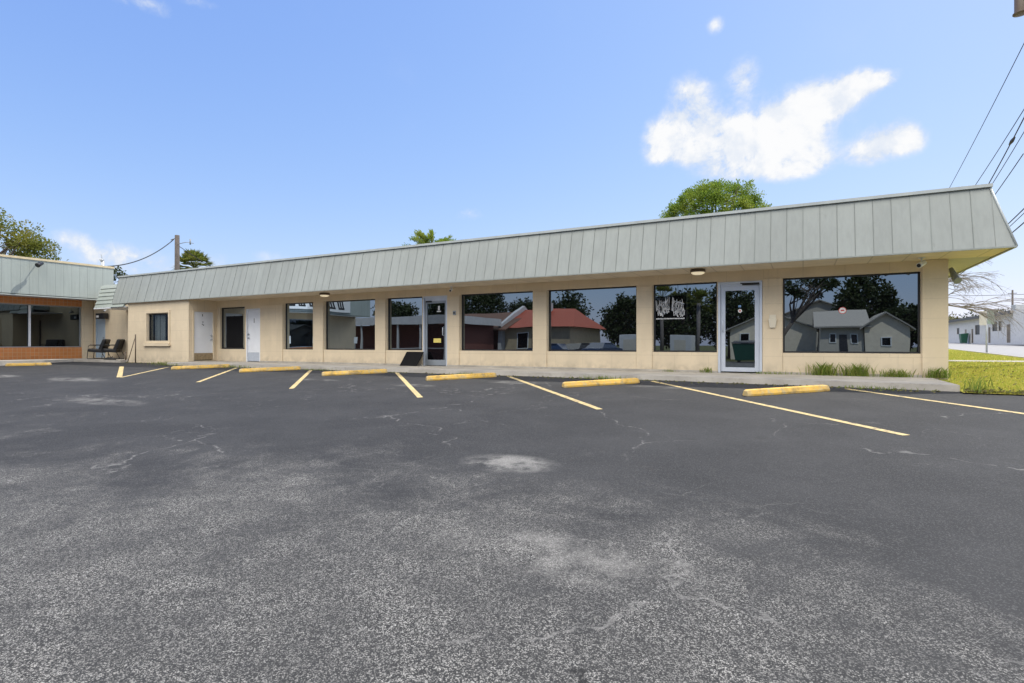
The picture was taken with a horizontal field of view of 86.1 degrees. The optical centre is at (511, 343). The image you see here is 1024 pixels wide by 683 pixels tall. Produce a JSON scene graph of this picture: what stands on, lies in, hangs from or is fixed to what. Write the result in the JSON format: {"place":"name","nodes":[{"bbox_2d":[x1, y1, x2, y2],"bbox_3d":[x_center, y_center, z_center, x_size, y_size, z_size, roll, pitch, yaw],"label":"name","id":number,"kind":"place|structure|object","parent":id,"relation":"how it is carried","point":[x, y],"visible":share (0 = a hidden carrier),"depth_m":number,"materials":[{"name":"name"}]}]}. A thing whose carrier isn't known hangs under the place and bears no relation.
{"place":"outdoors","nodes":[
{"label":"outdoors","id":0,"kind":"place"},
{"bbox_2d":[0,358,127,365],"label":"wing walkway","id":1,"kind":"structure","parent":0,"point":[3,362],"depth_m":23.39,"materials":[{"name":"concrete"}]},
{"bbox_2d":[87,339,110,358],"bbox_3d":[-18.778,0.230,24.939,0.736,0.907,0.630,0,0,-14],"label":"waiting chair","id":2,"kind":"object","parent":1,"relation":"on","point":[103,342],"visible":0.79,"depth_m":24.72,"materials":[{"name":"black metal"}]},
{"bbox_2d":[103,356,115,359],"bbox_3d":[-17.374,0.636,23.669,0.925,0.228,0.226,0,0,25],"label":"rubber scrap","id":3,"kind":"object","parent":1,"relation":"on","point":[109,358],"visible":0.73,"depth_m":23.59,"materials":[{"name":"black rubber"}]},
{"bbox_2d":[102,339,124,358],"bbox_3d":[-18.211,0.230,25.068,0.736,0.907,0.630,0,0,-14],"label":"waiting chair","id":4,"kind":"object","parent":1,"relation":"on","point":[118,345],"visible":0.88,"depth_m":24.87,"materials":[{"name":"black leather"}]},
{"bbox_2d":[15,347,758,372],"bbox_3d":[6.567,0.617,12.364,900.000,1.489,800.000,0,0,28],"label":"ground","id":5,"kind":"structure","parent":0,"point":[438,365],"depth_m":19.31,"materials":[{"name":"stone"}]},
{"bbox_2d":[0,207,68,259],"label":"oak tree","id":6,"kind":"object","parent":5,"relation":"on","point":[28,245],"visible":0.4,"depth_m":38.10,"materials":[{"name":"green plant"}]},
{"bbox_2d":[0,254,113,359],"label":"tiled storefront building","id":7,"kind":"structure","parent":5,"relation":"on","point":[46,309],"depth_m":24.60,"materials":[{"name":"grey metal"}]},
{"bbox_2d":[35,262,43,267],"bbox_3d":[-20.105,-3.364,23.327,0.277,0.276,0.579,0,0,-33],"label":"fascia floodlight","id":8,"kind":"object","parent":7,"relation":"attached to","point":[39,264],"visible":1,"depth_m":23.15,"materials":[{"name":"grey metal"}]},
{"bbox_2d":[0,303,80,347],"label":"window","id":9,"kind":"structure","parent":7,"relation":"in","point":[21,325],"depth_m":24.84,"materials":[{"name":"glass"}]},
{"bbox_2d":[99,254,104,265],"bbox_3d":[-21.334,-3.488,28.529,0.223,2.356,0.201,0,0,-8],"label":"service mast","id":10,"kind":"object","parent":7,"relation":"on","point":[102,261],"visible":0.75,"depth_m":28.47,"materials":[{"name":"grey metal"}]},
{"bbox_2d":[113,266,125,283],"bbox_3d":[-27.056,-2.253,37.026,2.405,6.295,2.199,0,0,6],"label":"tree","id":11,"kind":"object","parent":5,"relation":"on","point":[118,273],"visible":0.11,"depth_m":37.19,"materials":[{"name":"green plant"}]},
{"bbox_2d":[171,235,193,269],"bbox_3d":[-22.048,-3.160,36.621,2.507,8.300,0.340,0,0,28],"label":"utility pole","id":12,"kind":"object","parent":5,"relation":"on","point":[177,251],"visible":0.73,"depth_m":36.77,"materials":[{"name":"brown wood"}]},
{"bbox_2d":[111,239,173,266],"bbox_3d":[-22.095,-5.543,32.803,0.054,3.083,8.701,0,0,-10],"label":"service cable","id":13,"kind":"object","parent":12,"relation":"attached to","point":[143,258],"visible":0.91,"depth_m":32.91,"materials":[{"name":"rubber"}]},
{"bbox_2d":[172,248,215,269],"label":"tree","id":14,"kind":"object","parent":5,"relation":"on","point":[186,258],"visible":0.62,"depth_m":45.25,"materials":[{"name":"green plant"}]},
{"bbox_2d":[404,228,455,245],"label":"palm tree","id":15,"kind":"object","parent":5,"relation":"on","point":[424,239],"visible":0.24,"depth_m":48.49,"materials":[{"name":"green plant"}]},
{"bbox_2d":[93,183,1017,380],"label":"storefront building","id":16,"kind":"structure","parent":5,"relation":"on","point":[846,282],"depth_m":13.99,"materials":[{"name":"paint"}]},
{"bbox_2d":[97,319,103,357],"bbox_3d":[-19.789,-0.325,26.377,0.740,1.970,0.115,0,0,28],"label":"grey door","id":17,"kind":"structure","parent":16,"relation":"in","point":[100,322],"depth_m":26.43,"materials":[{"name":"blue paint"}]},
{"bbox_2d":[96,313,107,318],"bbox_3d":[-19.438,-1.320,26.015,0.700,0.260,0.286,0,0,28],"label":"alcove floodlight","id":18,"kind":"object","parent":16,"relation":"attached to","point":[101,315],"visible":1,"depth_m":25.85,"materials":[{"name":"black metal"}]},
{"bbox_2d":[142,310,170,345],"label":"window","id":19,"kind":"structure","parent":16,"relation":"in","point":[159,324],"depth_m":22.38,"materials":[{"name":"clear glass"}]},
{"bbox_2d":[194,312,212,359],"bbox_3d":[-12.224,-0.317,21.717,0.115,1.895,0.790,0,0,28],"label":"white door","id":20,"kind":"structure","parent":16,"relation":"in","point":[203,321],"depth_m":21.73,"materials":[{"name":"paint"}]},
{"bbox_2d":[222,307,244,348],"bbox_3d":[-11.058,-0.627,21.850,1.526,1.661,0.060,0,0,28],"label":"window","id":21,"kind":"structure","parent":16,"relation":"in","point":[233,318],"depth_m":21.86,"materials":[{"name":"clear glass"}]},
{"bbox_2d":[247,310,258,360],"bbox_3d":[-9.975,-0.320,21.170,0.720,1.980,0.115,0,0,28],"label":"white door","id":22,"kind":"structure","parent":16,"relation":"in","point":[253,315],"depth_m":21.20,"materials":[{"name":"paint"}]},
{"bbox_2d":[286,302,312,349],"bbox_3d":[-7.749,-0.652,20.127,1.566,1.711,0.060,0,0,28],"label":"window","id":23,"kind":"structure","parent":16,"relation":"in","point":[299,316],"depth_m":20.15,"materials":[{"name":"clear glass"}]},
{"bbox_2d":[319,293,329,296],"bbox_3d":[-6.364,-1.667,18.610,0.340,0.125,0.340,0,0,28],"label":"ceiling lamp","id":24,"kind":"object","parent":16,"relation":"attached to","point":[324,294],"visible":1,"depth_m":18.49,"materials":[{"name":"brown metal"}]},
{"bbox_2d":[326,299,374,349],"bbox_3d":[-5.546,-0.652,18.956,2.376,1.711,0.060,0,0,28],"label":"window","id":25,"kind":"structure","parent":16,"relation":"in","point":[350,324],"depth_m":18.97,"materials":[{"name":"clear glass"}]},
{"bbox_2d":[388,297,421,349],"bbox_3d":[-3.435,-0.652,17.835,1.476,1.711,0.060,0,0,28],"label":"window","id":26,"kind":"structure","parent":16,"relation":"in","point":[404,314],"depth_m":17.85,"materials":[{"name":"clear glass"}]},
{"bbox_2d":[425,300,445,365],"bbox_3d":[-2.393,-0.342,17.175,0.830,2.035,0.119,0,0,28],"label":"glass door","id":27,"kind":"structure","parent":16,"relation":"in","point":[435,311],"depth_m":17.22,"materials":[{"name":"glass"}]},
{"bbox_2d":[462,291,532,350],"bbox_3d":[-0.437,-0.652,16.243,2.466,1.711,0.060,0,0,28],"label":"window","id":28,"kind":"structure","parent":16,"relation":"in","point":[490,321],"depth_m":16.22,"materials":[{"name":"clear glass"}]},
{"bbox_2d":[549,286,635,351],"bbox_3d":[2.164,-0.652,14.861,2.516,1.711,0.060,0,0,28],"label":"window","id":29,"kind":"structure","parent":16,"relation":"in","point":[587,319],"depth_m":14.83,"materials":[{"name":"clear glass"}]},
{"bbox_2d":[654,282,716,351],"bbox_3d":[4.330,-0.652,13.711,1.541,1.711,0.060,0,0,28],"label":"window","id":30,"kind":"structure","parent":16,"relation":"in","point":[698,332],"depth_m":13.63,"materials":[{"name":"clear glass"}]},
{"bbox_2d":[690,268,705,274],"bbox_3d":[4.303,-1.667,12.684,0.340,0.125,0.340,0,0,28],"label":"ceiling lamp","id":31,"kind":"object","parent":16,"relation":"attached to","point":[698,271],"visible":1,"depth_m":12.56,"materials":[{"name":"brown metal"}]},
{"bbox_2d":[721,282,759,371],"bbox_3d":[5.375,-0.387,12.945,0.850,2.095,0.252,0,0,28],"label":"glass door","id":32,"kind":"structure","parent":16,"relation":"in","point":[740,305],"depth_m":13.02,"materials":[{"name":"glass"}]},
{"bbox_2d":[768,315,776,327],"bbox_3d":[5.989,-0.520,12.598,0.178,0.300,0.070,0,0,28],"label":"mail pocket","id":33,"kind":"object","parent":16,"relation":"attached to","point":[772,319],"visible":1,"depth_m":12.59,"materials":[{"name":"beige plastic"}]},
{"bbox_2d":[783,272,919,353],"bbox_3d":[7.406,-0.652,12.077,2.566,1.711,0.060,0,0,28],"label":"window","id":34,"kind":"structure","parent":16,"relation":"in","point":[882,315],"depth_m":12.03,"materials":[{"name":"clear glass"}]},
{"bbox_2d":[916,257,926,267],"bbox_3d":[8.197,-1.624,10.975,0.244,0.212,0.123,0,0,-25],"label":"security camera","id":35,"kind":"object","parent":16,"relation":"attached to","point":[921,263],"visible":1,"depth_m":10.94,"materials":[{"name":"white paint"}]},
{"bbox_2d":[948,267,961,283],"bbox_3d":[9.110,-1.471,11.336,0.181,0.479,0.315,0,0,-9],"label":"corner floodlight","id":36,"kind":"object","parent":16,"relation":"attached to","point":[956,278],"visible":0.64,"depth_m":11.27,"materials":[{"name":"beige plastic"}]},
{"bbox_2d":[658,178,771,218],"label":"dome tree","id":37,"kind":"object","parent":5,"relation":"on","point":[710,194],"visible":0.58,"depth_m":44.82,"materials":[{"name":"green plant"}]},
{"bbox_2d":[948,311,959,319],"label":"scrub tree","id":38,"kind":"object","parent":5,"relation":"on","point":[950,317],"visible":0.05,"depth_m":95.15,"materials":[{"name":"green plant"}]},
{"bbox_2d":[958,308,1008,317],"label":"scrub tree","id":39,"kind":"object","parent":5,"relation":"on","point":[972,314],"visible":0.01,"depth_m":92.86,"materials":[{"name":"green plant"}]},
{"bbox_2d":[948,309,1023,344],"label":"white building","id":40,"kind":"structure","parent":5,"relation":"on","point":[973,328],"depth_m":65.86,"materials":[{"name":"paint"}]},
{"bbox_2d":[975,325,979,334],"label":"window","id":41,"kind":"structure","parent":40,"relation":"in","point":[977,327],"depth_m":71.45,"materials":[{"name":"grey glass"}]},
{"bbox_2d":[1007,324,1009,342],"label":"door","id":42,"kind":"structure","parent":40,"relation":"in","point":[1008,332],"depth_m":60.59,"materials":[{"name":"grey metal"}]},
{"bbox_2d":[1011,304,1023,310],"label":"roof air unit","id":43,"kind":"object","parent":40,"relation":"on","point":[1019,306],"visible":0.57,"depth_m":62.07,"materials":[{"name":"grey metal"}]},
{"bbox_2d":[1008,290,1015,304],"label":"thin pole","id":44,"kind":"object","parent":5,"relation":"on","point":[1012,297],"visible":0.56,"depth_m":80.21,"materials":[{"name":"grey wood"}]},
{"bbox_2d":[0,362,1023,682],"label":"parking lot","id":45,"kind":"structure","parent":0,"point":[166,524],"depth_m":3.39,"materials":[{"name":"grey asphalt"}]},
{"bbox_2d":[5,362,51,365],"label":"parking block","id":46,"kind":"structure","parent":45,"relation":"on","point":[24,364],"depth_m":21.55,"materials":[{"name":"yellow paint"}]},
{"bbox_2d":[117,366,123,376],"bbox_3d":[-12.591,0.876,17.631,0.130,0.113,5.640,0,0,-35],"label":"parking line","id":47,"kind":"object","parent":45,"relation":"on","point":[120,372],"visible":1,"depth_m":17.45,"materials":[{"name":"yellow paint"}]},
{"bbox_2d":[128,334,135,362],"bbox_3d":[-15.666,0.210,22.565,0.624,1.200,0.044,0,0,28],"label":"stair rail","id":48,"kind":"object","parent":45,"relation":"on","point":[135,349],"visible":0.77,"depth_m":22.41,"materials":[{"name":"brown metal"}]},
{"bbox_2d":[123,367,167,376],"bbox_3d":[-11.440,0.869,17.207,0.100,0.126,4.095,0,0,-16],"label":"parking line","id":49,"kind":"object","parent":45,"relation":"on","point":[144,372],"visible":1,"depth_m":16.86,"materials":[{"name":"yellow paint"}]},
{"bbox_2d":[171,364,229,369],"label":"parking block","id":50,"kind":"structure","parent":45,"relation":"on","point":[198,366],"depth_m":18.12,"materials":[{"name":"yellow paint"}]},
{"bbox_2d":[197,368,235,381],"bbox_3d":[-8.392,0.863,15.752,0.100,0.148,4.844,0,0,-17],"label":"parking line","id":51,"kind":"object","parent":45,"relation":"on","point":[216,375],"visible":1,"depth_m":15.24,"materials":[{"name":"yellow paint"}]},
{"bbox_2d":[239,366,300,372],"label":"parking block","id":52,"kind":"structure","parent":45,"relation":"on","point":[270,369],"depth_m":16.45,"materials":[{"name":"yellow paint"}]},
{"bbox_2d":[289,370,311,388],"bbox_3d":[-5.381,0.865,14.119,0.100,0.160,5.276,0,0,-16],"label":"parking line","id":53,"kind":"object","parent":45,"relation":"on","point":[299,380],"visible":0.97,"depth_m":13.32,"materials":[{"name":"yellow paint"}]},
{"bbox_2d":[322,369,386,375],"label":"parking block","id":54,"kind":"structure","parent":45,"relation":"on","point":[350,372],"depth_m":14.71,"materials":[{"name":"yellow paint"}]},
{"bbox_2d":[395,372,421,397],"bbox_3d":[-2.409,0.869,12.433,0.100,0.168,5.573,0,0,-16],"label":"parking line","id":55,"kind":"object","parent":45,"relation":"on","point":[408,385],"visible":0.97,"depth_m":11.72,"materials":[{"name":"yellow paint"}]},
{"bbox_2d":[426,373,496,380],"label":"parking block","id":56,"kind":"structure","parent":45,"relation":"on","point":[458,376],"depth_m":12.92,"materials":[{"name":"yellow paint"}]},
{"bbox_2d":[127,362,940,392],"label":"fallen leaves","id":57,"kind":"object","parent":45,"relation":"on","point":[647,380],"visible":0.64,"depth_m":11.12,"materials":[{"name":"brown plant"}]},
{"bbox_2d":[507,376,601,408],"bbox_3d":[0.595,0.873,10.724,0.100,0.174,5.556,0,0,-14],"label":"parking line","id":58,"kind":"object","parent":45,"relation":"on","point":[578,401],"visible":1,"depth_m":9.77,"materials":[{"name":"yellow paint"}]},
{"bbox_2d":[562,378,639,387],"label":"parking block","id":59,"kind":"structure","parent":45,"relation":"on","point":[570,384],"depth_m":11.04,"materials":[{"name":"yellow paint"}]},
{"bbox_2d":[564,374,641,379],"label":"kerb weeds","id":60,"kind":"object","parent":45,"relation":"on","point":[598,377],"visible":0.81,"depth_m":12.20,"materials":[{"name":"green plant"}]},
{"bbox_2d":[652,381,907,434],"bbox_3d":[3.607,0.885,8.773,0.100,0.193,5.918,0,0,-12],"label":"parking line","id":61,"kind":"object","parent":45,"relation":"on","point":[884,430],"visible":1,"depth_m":7.43,"materials":[{"name":"yellow paint"}]},
{"bbox_2d":[743,385,829,395],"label":"parking block","id":62,"kind":"structure","parent":45,"relation":"on","point":[784,390],"depth_m":9.28,"materials":[{"name":"yellow paint"}]},
{"bbox_2d":[828,385,924,390],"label":"kerb weeds","id":63,"kind":"object","parent":45,"relation":"on","point":[876,387],"visible":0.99,"depth_m":9.61,"materials":[{"name":"green plant"}]},
{"bbox_2d":[849,389,1023,413],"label":"parking line","id":64,"kind":"object","parent":45,"relation":"on","point":[941,401],"visible":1,"depth_m":8.03,"materials":[{"name":"yellow paint"}]},
{"bbox_2d":[0,0,1023,317],"label":"sky","id":65,"kind":"structure","parent":0,"point":[245,131],"materials":[{"name":"blue"}]},
{"bbox_2d":[167,361,959,391],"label":"walkway","id":66,"kind":"structure","parent":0,"point":[920,383],"depth_m":12.36,"materials":[{"name":"concrete"}]},
{"bbox_2d":[400,352,423,365],"bbox_3d":[-3.150,0.469,17.231,0.670,0.438,0.395,0,0,28],"label":"leaning board","id":67,"kind":"object","parent":66,"relation":"on","point":[411,358],"visible":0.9,"depth_m":17.20,"materials":[{"name":"black wood"}]},
{"bbox_2d":[699,366,711,372],"bbox_3d":[4.673,0.612,13.216,0.309,0.155,0.297,0,0,28],"label":"grass tuft","id":68,"kind":"object","parent":66,"relation":"on","point":[706,370],"visible":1,"depth_m":13.20,"materials":[{"name":"green plant"}]},
{"bbox_2d":[755,371,797,374],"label":"kerb weeds","id":69,"kind":"object","parent":66,"relation":"on","point":[771,372],"visible":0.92,"depth_m":12.56,"materials":[{"name":"green plant"}]},
{"bbox_2d":[799,361,842,375],"bbox_3d":[6.783,0.529,12.029,0.956,0.323,0.559,0,0,28],"label":"grass tuft","id":70,"kind":"object","parent":66,"relation":"on","point":[826,370],"visible":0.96,"depth_m":11.99,"materials":[{"name":"green plant"}]},
{"bbox_2d":[834,362,885,376],"bbox_3d":[7.409,0.534,11.679,0.938,0.312,0.566,0,0,28],"label":"grass tuft","id":71,"kind":"object","parent":66,"relation":"on","point":[861,370],"visible":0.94,"depth_m":11.68,"materials":[{"name":"green plant"}]},
{"bbox_2d":[874,368,918,376],"bbox_3d":[7.934,0.589,11.439,0.931,0.202,0.343,0,0,28],"label":"grass tuft","id":72,"kind":"object","parent":66,"relation":"on","point":[892,374],"visible":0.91,"depth_m":11.41,"materials":[{"name":"green plant"}]},
{"bbox_2d":[922,367,958,378],"bbox_3d":[8.654,0.570,11.079,0.633,0.240,0.336,0,0,28],"label":"grass tuft","id":73,"kind":"object","parent":66,"relation":"on","point":[938,373],"visible":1,"depth_m":11.05,"materials":[{"name":"green plant"}]},
{"bbox_2d":[935,349,1023,394],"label":"lawn","id":74,"kind":"structure","parent":0,"point":[961,390],"depth_m":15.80,"materials":[{"name":"green plant"}]},
{"bbox_2d":[962,373,995,392],"bbox_3d":[7.535,0.624,8.856,0.454,0.332,0.337,0,0,11],"label":"grass tuft","id":75,"kind":"object","parent":74,"relation":"on","point":[980,388],"visible":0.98,"depth_m":8.87,"materials":[{"name":"green plant"}]},
{"bbox_2d":[948,260,1023,339],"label":"bare tree","id":76,"kind":"object","parent":74,"relation":"on","point":[967,306],"visible":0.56,"depth_m":26.42,"materials":[{"name":"brown wood"}]},
{"bbox_2d":[1012,0,1023,16],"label":"utility pole","id":77,"kind":"object","parent":74,"relation":"on","point":[1018,8],"visible":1,"depth_m":17.01,"materials":[{"name":"wood"}]},
{"bbox_2d":[949,43,1023,187],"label":"street wire","id":78,"kind":"object","parent":77,"relation":"attached to","point":[991,108],"visible":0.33,"depth_m":21.07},
{"bbox_2d":[975,109,1023,184],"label":"street wire","id":79,"kind":"object","parent":77,"relation":"attached to","point":[1001,145],"visible":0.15,"depth_m":19.57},
{"bbox_2d":[988,117,1023,183],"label":"street wire","id":80,"kind":"object","parent":77,"relation":"attached to","point":[1011,140],"visible":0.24,"depth_m":18.71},
{"bbox_2d":[993,132,1023,182],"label":"street wire","id":81,"kind":"object","parent":77,"relation":"attached to","point":[1009,156],"visible":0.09,"depth_m":18.68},
{"bbox_2d":[995,153,1023,194],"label":"street wire","id":82,"kind":"object","parent":77,"relation":"attached to","point":[1009,173],"visible":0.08,"depth_m":18.41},
{"bbox_2d":[948,343,1023,356],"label":"street","id":83,"kind":"structure","parent":0,"point":[1015,350],"depth_m":42.55,"materials":[{"name":"concrete"}]},
{"bbox_2d":[959,333,968,342],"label":"wheelie bin","id":84,"kind":"object","parent":83,"relation":"on","point":[963,337],"visible":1,"depth_m":74.43,"materials":[{"name":"green plastic"}]},
{"bbox_2d":[948,348,1023,357],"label":"street kerb","id":85,"kind":"structure","parent":83,"relation":"on","point":[988,353],"depth_m":27.89,"materials":[{"name":"concrete"}]},
{"bbox_2d":[979,310,993,352],"bbox_3d":[26.184,-0.639,30.238,0.640,2.503,0.115,0,0,28],"label":"street sign","id":86,"kind":"object","parent":83,"relation":"on","point":[983,319],"visible":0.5,"depth_m":30.21,"materials":[{"name":"white metal"}]},
{"bbox_2d":[948,360,1023,361],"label":"side path","id":87,"kind":"structure","parent":0,"point":[981,360],"depth_m":20.12,"materials":[{"name":"concrete"}]},
{"bbox_2d":[966,294,1023,295],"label":"wire","id":88,"kind":"object","parent":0,"point":[992,295],"visible":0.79,"depth_m":65.93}
]}

